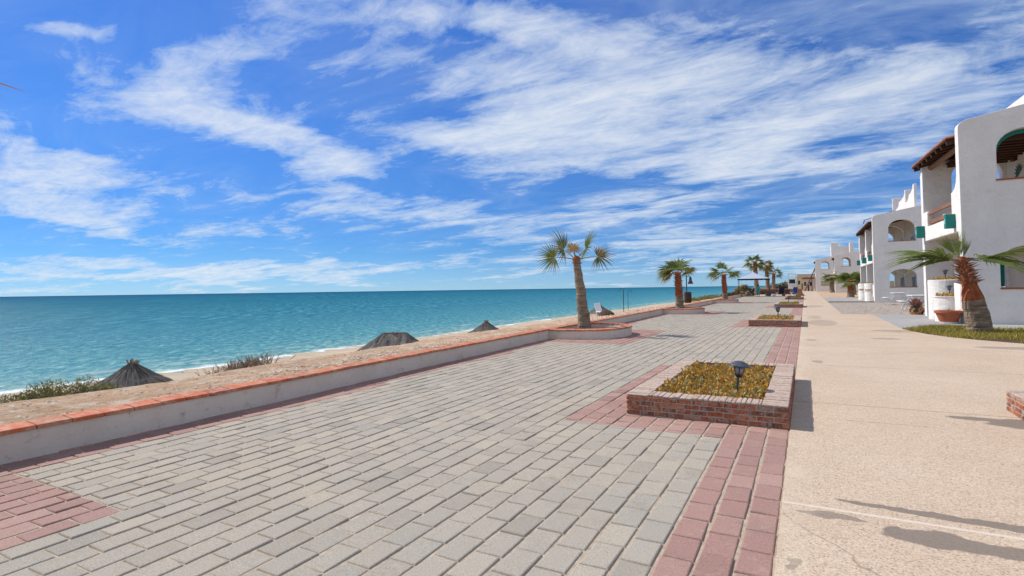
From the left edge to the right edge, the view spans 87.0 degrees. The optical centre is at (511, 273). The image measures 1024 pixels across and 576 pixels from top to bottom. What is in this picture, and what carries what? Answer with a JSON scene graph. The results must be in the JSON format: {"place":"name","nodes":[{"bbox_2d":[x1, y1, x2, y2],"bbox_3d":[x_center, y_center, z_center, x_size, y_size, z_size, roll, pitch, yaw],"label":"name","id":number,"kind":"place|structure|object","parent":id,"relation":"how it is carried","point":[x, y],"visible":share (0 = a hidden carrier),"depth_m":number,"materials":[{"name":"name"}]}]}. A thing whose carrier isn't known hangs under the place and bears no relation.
{"place":"outdoors","nodes":[
{"label":"outdoors","id":0,"kind":"place"},
{"bbox_2d":[0,286,765,395],"bbox_3d":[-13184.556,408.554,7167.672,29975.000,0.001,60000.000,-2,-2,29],"label":"sea","id":1,"kind":"structure","parent":0,"point":[70,339],"depth_m":86.61,"materials":[{"name":"liquid"}]},
{"bbox_2d":[0,296,803,575],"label":"promenade paving","id":2,"kind":"structure","parent":0,"point":[682,548],"depth_m":4.59,"materials":[{"name":"grey concrete"}]},
{"bbox_2d":[548,322,632,339],"bbox_3d":[2.960,1.959,18.387,2.070,0.348,3.750,-2,-2,29],"label":"palm bed","id":3,"kind":"object","parent":2,"relation":"on","point":[606,330],"visible":0.94,"depth_m":17.09,"materials":[{"name":"paint"}]},
{"bbox_2d":[537,228,618,328],"bbox_3d":[2.231,0.198,19.062,2.930,3.736,1.742,-1,-2,-6],"label":"fan palm","id":4,"kind":"object","parent":3,"relation":"in","point":[584,321],"visible":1,"depth_m":18.70,"materials":[{"name":"green plant"}]},
{"bbox_2d":[663,307,704,313],"bbox_3d":[10.737,2.286,33.167,2.070,0.348,3.756,-2,-2,29],"label":"palm bed","id":5,"kind":"object","parent":2,"relation":"on","point":[692,310],"visible":0.87,"depth_m":31.82,"materials":[{"name":"paint"}]},
{"bbox_2d":[655,257,697,308],"bbox_3d":[10.289,0.631,33.332,2.975,3.362,2.265,0,-2,-12],"label":"fan palm","id":6,"kind":"object","parent":5,"relation":"in","point":[672,266],"visible":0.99,"depth_m":33.25,"materials":[{"name":"green plant"}]},
{"bbox_2d":[626,359,794,429],"bbox_3d":[3.122,1.670,8.000,1.845,0.286,3.610,-2,-2,29],"label":"brick planter","id":7,"kind":"object","parent":2,"relation":"on","point":[773,408],"visible":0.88,"depth_m":6.55,"materials":[{"name":"brick"}]},
{"bbox_2d":[656,360,773,399],"bbox_3d":[3.117,1.568,7.997,1.359,0.268,3.118,-2,-2,29],"label":"planter ground cover","id":8,"kind":"object","parent":7,"relation":"in","point":[722,375],"visible":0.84,"depth_m":7.70,"materials":[{"name":"yellow plant"}]},
{"bbox_2d":[729,361,750,391],"bbox_3d":[2.947,1.438,7.052,0.264,0.586,0.265,8,-1,-37],"label":"solar lamp","id":9,"kind":"object","parent":7,"relation":"in","point":[740,367],"visible":0.98,"depth_m":7.00,"materials":[{"name":"metal"}]},
{"bbox_2d":[713,299,738,302],"bbox_3d":[20.790,2.704,52.170,2.066,0.348,3.746,-2,-2,29],"label":"palm bed","id":10,"kind":"object","parent":2,"relation":"on","point":[727,301],"visible":0.89,"depth_m":50.82,"materials":[{"name":"paint"}]},
{"bbox_2d":[705,261,741,299],"bbox_3d":[20.588,0.710,52.198,3.734,4.044,2.549,-1,-2,3],"label":"fan palm","id":11,"kind":"object","parent":10,"relation":"in","point":[714,273],"visible":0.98,"depth_m":52.15,"materials":[{"name":"green plant"}]},
{"bbox_2d":[737,272,769,294],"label":"canopy tent","id":12,"kind":"object","parent":2,"relation":"on","point":[753,276],"visible":0.99,"depth_m":78.10,"materials":[{"name":"fabric"}]},
{"bbox_2d":[748,315,801,326],"bbox_3d":[11.033,1.987,22.534,1.845,0.286,3.610,-2,-2,29],"label":"brick planter","id":13,"kind":"object","parent":2,"relation":"on","point":[796,321],"visible":0.88,"depth_m":21.02,"materials":[{"name":"brick"}]},
{"bbox_2d":[758,314,793,319],"bbox_3d":[11.029,1.874,22.519,1.387,0.304,3.125,-2,-2,29],"label":"planter ground cover","id":14,"kind":"object","parent":13,"relation":"in","point":[774,316],"visible":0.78,"depth_m":22.08,"materials":[{"name":"yellow plant"}]},
{"bbox_2d":[773,306,781,317],"bbox_3d":[10.877,1.689,22.066,0.325,0.719,0.323,-3,-5,16],"label":"solar lamp","id":15,"kind":"object","parent":13,"relation":"in","point":[777,308],"visible":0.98,"depth_m":22.02,"materials":[{"name":"metal"}]},
{"bbox_2d":[776,287,784,295],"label":"folding chair","id":16,"kind":"object","parent":2,"relation":"on","point":[781,290],"visible":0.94,"depth_m":81.66,"materials":[{"name":"black fabric"}]},
{"bbox_2d":[774,303,803,307],"bbox_3d":[20.545,2.368,40.009,1.845,0.286,3.610,-2,-2,29],"label":"brick planter","id":17,"kind":"object","parent":2,"relation":"on","point":[800,305],"visible":0.88,"depth_m":38.41,"materials":[{"name":"brick"}]},
{"bbox_2d":[778,301,798,303],"bbox_3d":[20.545,2.191,40.024,1.377,0.412,3.137,-2,-2,29],"label":"planter ground cover","id":18,"kind":"object","parent":17,"relation":"in","point":[793,302],"visible":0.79,"depth_m":39.19,"materials":[{"name":"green plant"}]},
{"bbox_2d":[785,296,803,299],"bbox_3d":[32.347,2.844,61.816,1.845,0.286,3.610,-2,-2,29],"label":"brick planter","id":19,"kind":"object","parent":2,"relation":"on","point":[801,297],"visible":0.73,"depth_m":60.23,"materials":[{"name":"brick"}]},
{"bbox_2d":[0,289,858,424],"bbox_3d":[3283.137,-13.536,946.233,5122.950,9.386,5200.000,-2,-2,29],"label":"ground","id":20,"kind":"structure","parent":0,"point":[103,399],"depth_m":9.73,"materials":[{"name":"beige sand"}]},
{"bbox_2d":[0,374,121,402],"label":"beach bush","id":21,"kind":"object","parent":20,"relation":"on","point":[48,392],"visible":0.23,"depth_m":8.89,"materials":[{"name":"green plant"}]},
{"bbox_2d":[88,359,173,388],"bbox_3d":[-9.592,3.448,13.598,3.354,2.554,3.299,-2,-2,29],"label":"thatched sunshade","id":22,"kind":"object","parent":20,"relation":"on","point":[132,373],"visible":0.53,"depth_m":13.37,"materials":[{"name":"grey plant"}]},
{"bbox_2d":[195,350,294,375],"bbox_3d":[-6.090,2.369,11.768,2.041,1.306,2.013,-1,-2,5],"label":"dry shrub","id":23,"kind":"object","parent":20,"relation":"on","point":[254,361],"visible":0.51,"depth_m":11.59,"materials":[{"name":"brown plant"}]},
{"bbox_2d":[0,305,675,422],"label":"shell rubble","id":24,"kind":"object","parent":20,"relation":"on","point":[423,347],"visible":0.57,"depth_m":10.46,"materials":[{"name":"stone"}]},
{"bbox_2d":[0,294,740,464],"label":"seawall","id":25,"kind":"object","parent":20,"relation":"on","point":[22,440],"visible":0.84,"depth_m":7.12,"materials":[{"name":"paint"}]},
{"bbox_2d":[357,331,418,350],"bbox_3d":[-5.121,3.763,23.646,5.373,2.423,4.331,-1,-2,1],"label":"thatched sunshade","id":26,"kind":"object","parent":20,"relation":"on","point":[393,338],"visible":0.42,"depth_m":23.33,"materials":[{"name":"grey plant"}]},
{"bbox_2d":[467,320,498,333],"bbox_3d":[-1.518,3.927,31.659,3.427,2.396,3.454,-2,-2,29],"label":"thatched sunshade","id":27,"kind":"object","parent":20,"relation":"on","point":[486,325],"visible":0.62,"depth_m":31.23,"materials":[{"name":"grey plant"}]},
{"bbox_2d":[589,304,606,313],"bbox_3d":[8.228,4.268,50.550,3.054,2.739,3.052,-2,-2,29],"label":"rock","id":28,"kind":"object","parent":20,"relation":"on","point":[593,311],"visible":0.37,"depth_m":50.04,"materials":[{"name":"grey stone"}]},
{"bbox_2d":[594,303,601,314],"bbox_3d":[4.583,1.870,27.882,0.439,0.679,1.014,-1,-2,-8],"label":"beach lounger","id":29,"kind":"object","parent":20,"relation":"on","point":[598,308],"visible":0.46,"depth_m":28.25,"materials":[{"name":"white paint"}]},
{"bbox_2d":[597,310,614,315],"bbox_3d":[4.698,1.976,26.910,0.977,0.310,0.666,-2,-2,29],"label":"brown rock","id":30,"kind":"object","parent":20,"relation":"on","point":[605,313],"visible":0.89,"depth_m":26.70,"materials":[{"name":"stone"}]},
{"bbox_2d":[684,292,691,302],"bbox_3d":[14.795,2.068,45.423,0.624,0.975,0.624,-2,-2,29],"label":"barrel","id":31,"kind":"object","parent":20,"relation":"on","point":[687,297],"visible":0.98,"depth_m":45.18,"materials":[{"name":"brown wood"}]},
{"bbox_2d":[686,275,692,291],"bbox_3d":[15.191,1.394,46.088,0.583,2.450,0.473,-2,-2,29],"label":"lantern post","id":32,"kind":"object","parent":20,"relation":"on","point":[690,281],"visible":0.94,"depth_m":46.03,"materials":[{"name":"metal"}]},
{"bbox_2d":[683,294,721,301],"bbox_3d":[22.387,2.811,61.975,2.861,0.849,28.879,-2,-2,27],"label":"creeping ground cover","id":33,"kind":"object","parent":20,"relation":"on","point":[705,297],"visible":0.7,"depth_m":58.83,"materials":[{"name":"green plant"}]},
{"bbox_2d":[727,291,738,295],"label":"dark hedge","id":34,"kind":"object","parent":20,"relation":"on","point":[732,294],"visible":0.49,"depth_m":75.14,"materials":[{"name":"green plant"}]},
{"bbox_2d":[733,284,756,296],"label":"shrub","id":35,"kind":"object","parent":20,"relation":"on","point":[743,289],"visible":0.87,"depth_m":81.14,"materials":[{"name":"green plant"}]},
{"bbox_2d":[741,254,765,294],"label":"fan palm","id":36,"kind":"object","parent":20,"relation":"on","point":[756,258],"visible":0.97,"depth_m":96.59,"materials":[{"name":"green plant"}]},
{"bbox_2d":[758,260,774,288],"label":"fan palm","id":37,"kind":"object","parent":20,"relation":"on","point":[767,271],"visible":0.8,"depth_m":117.31,"materials":[{"name":"green plant"}]},
{"bbox_2d":[765,267,783,288],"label":"fan palm","id":38,"kind":"object","parent":20,"relation":"on","point":[773,274],"visible":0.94,"depth_m":115.92,"materials":[{"name":"green plant"}]},
{"bbox_2d":[760,290,790,293],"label":"dark shrub","id":39,"kind":"object","parent":20,"relation":"on","point":[771,292],"visible":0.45,"depth_m":100.55,"materials":[{"name":"green plant"}]},
{"bbox_2d":[770,283,787,288],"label":"scrub tree","id":40,"kind":"object","parent":20,"relation":"on","point":[776,287],"visible":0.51,"depth_m":215.34,"materials":[{"name":"green plant"}]},
{"bbox_2d":[760,288,801,293],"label":"brick wall","id":41,"kind":"structure","parent":20,"relation":"on","point":[791,290],"depth_m":100.80,"materials":[{"name":"red brick"}]},
{"bbox_2d":[790,287,797,295],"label":"folding chair","id":42,"kind":"object","parent":20,"relation":"on","point":[795,289],"visible":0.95,"depth_m":81.16,"materials":[{"name":"blue fabric"}]},
{"bbox_2d":[805,268,815,290],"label":"wooden stair","id":43,"kind":"object","parent":20,"relation":"on","point":[811,281],"visible":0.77,"depth_m":142.71,"materials":[{"name":"brown wood"}]},
{"bbox_2d":[821,271,838,292],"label":"fan palm","id":44,"kind":"object","parent":20,"relation":"on","point":[830,280],"visible":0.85,"depth_m":112.40,"materials":[{"name":"green plant"}]},
{"bbox_2d":[814,243,848,290],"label":"apartment block","id":45,"kind":"structure","parent":20,"relation":"on","point":[835,249],"depth_m":134.79,"materials":[{"name":"paint"}]},
{"bbox_2d":[831,239,859,291],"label":"apartment block","id":46,"kind":"structure","parent":20,"relation":"on","point":[852,256],"depth_m":116.23,"materials":[{"name":"paint"}]},
{"bbox_2d":[834,271,860,296],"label":"fan palm","id":47,"kind":"object","parent":20,"relation":"on","point":[849,282],"visible":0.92,"depth_m":68.71,"materials":[{"name":"green plant"}]},
{"bbox_2d":[828,301,874,301],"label":"kerb","id":48,"kind":"structure","parent":20,"relation":"on","point":[851,301],"depth_m":47.73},
{"bbox_2d":[828,302,924,313],"bbox_3d":[31.104,2.177,34.408,18.340,0.001,22.350,-2,-2,29],"label":"gravel bed","id":49,"kind":"object","parent":20,"relation":"on","point":[865,307],"visible":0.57,"depth_m":36.37,"materials":[{"name":"grey gravel"}]},
{"bbox_2d":[882,293,914,304],"bbox_3d":[29.226,1.942,40.873,1.840,0.923,1.900,-2,-2,29],"label":"picnic table","id":50,"kind":"object","parent":49,"relation":"on","point":[888,298],"visible":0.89,"depth_m":40.50,"materials":[{"name":"white paint"}]},
{"bbox_2d":[896,295,924,310],"bbox_3d":[23.899,1.750,31.820,1.840,0.923,1.900,-2,-2,29],"label":"picnic table","id":51,"kind":"object","parent":49,"relation":"on","point":[909,296],"visible":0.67,"depth_m":31.60,"materials":[{"name":"white paint"}]},
{"bbox_2d":[774,291,1023,575],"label":"walkway","id":52,"kind":"structure","parent":20,"relation":"on","point":[905,454],"depth_m":5.02,"materials":[{"name":"concrete"}]},
{"bbox_2d":[1006,390,1023,419],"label":"brick planter","id":53,"kind":"object","parent":52,"relation":"on","point":[1015,402],"visible":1,"depth_m":6.46,"materials":[{"name":"brick"}]},
{"bbox_2d":[856,184,1003,301],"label":"apartment block","id":54,"kind":"structure","parent":20,"relation":"on","point":[900,221],"depth_m":46.83,"materials":[{"name":"paint"}]},
{"bbox_2d":[900,277,903,286],"bbox_3d":[38.366,1.425,53.047,0.078,2.158,1.760,-2,-2,29],"label":"glass door","id":55,"kind":"structure","parent":54,"relation":"in","point":[901,278],"depth_m":52.97,"materials":[{"name":"white paint"}]},
{"bbox_2d":[912,276,916,286],"bbox_3d":[35.188,1.297,47.208,0.078,2.158,1.760,-2,-2,29],"label":"glass door","id":56,"kind":"structure","parent":54,"relation":"in","point":[913,277],"depth_m":47.15,"materials":[{"name":"white paint"}]},
{"bbox_2d":[911,95,1023,324],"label":"apartment block","id":57,"kind":"structure","parent":20,"relation":"on","point":[981,204],"depth_m":20.92,"materials":[{"name":"paint"}]},
{"bbox_2d":[0,0,1023,296],"label":"sky","id":58,"kind":"structure","parent":0,"point":[148,147],"materials":[{"name":"blue"}]},
{"bbox_2d":[787,274,796,288],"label":"white tower","id":59,"kind":"structure","parent":0,"point":[792,283],"depth_m":182.44,"materials":[{"name":"paint"}]},
{"bbox_2d":[796,276,807,289],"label":"house","id":60,"kind":"structure","parent":0,"point":[799,282],"depth_m":189.62,"materials":[{"name":"yellow paint"}]},
{"bbox_2d":[797,274,814,288],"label":"house","id":61,"kind":"structure","parent":0,"point":[808,275],"depth_m":229.52,"materials":[{"name":"paint"}]},
{"bbox_2d":[802,277,813,290],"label":"house","id":62,"kind":"structure","parent":0,"point":[810,284],"depth_m":147.20,"materials":[{"name":"white paint"}]},
{"bbox_2d":[752,281,894,288],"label":"hills","id":63,"kind":"structure","parent":0,"point":[892,283],"depth_m":312.86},
{"bbox_2d":[824,297,864,301],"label":"side path","id":64,"kind":"structure","parent":0,"point":[842,299],"depth_m":57.12,"materials":[{"name":"grey concrete"}]},
{"bbox_2d":[873,314,1023,328],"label":"patio","id":65,"kind":"structure","parent":0,"point":[903,320],"depth_m":22.73,"materials":[{"name":"grey concrete"}]},
{"bbox_2d":[906,298,924,314],"bbox_3d":[20.746,1.650,27.733,1.034,0.945,1.003,-2,-2,29],"label":"painted pot","id":66,"kind":"object","parent":65,"relation":"on","point":[916,307],"visible":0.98,"depth_m":27.56,"materials":[{"name":"multicoloured ceramic"}]},
{"bbox_2d":[934,309,962,323],"bbox_3d":[17.269,1.673,21.367,0.919,0.621,0.919,-2,-2,29],"label":"terracotta pot","id":67,"kind":"object","parent":65,"relation":"on","point":[945,316],"visible":0.98,"depth_m":21.11,"materials":[{"name":"orange ceramic"}]},
{"bbox_2d":[902,323,1023,343],"bbox_3d":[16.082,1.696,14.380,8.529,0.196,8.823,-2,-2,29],"label":"dry grass","id":68,"kind":"structure","parent":0,"point":[939,329],"depth_m":16.93,"materials":[{"name":"green plant"}]},
{"bbox_2d":[883,228,1023,331],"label":"fan palm","id":69,"kind":"object","parent":68,"relation":"on","point":[976,312],"visible":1,"depth_m":17.67,"materials":[{"name":"green plant"}]}
]}

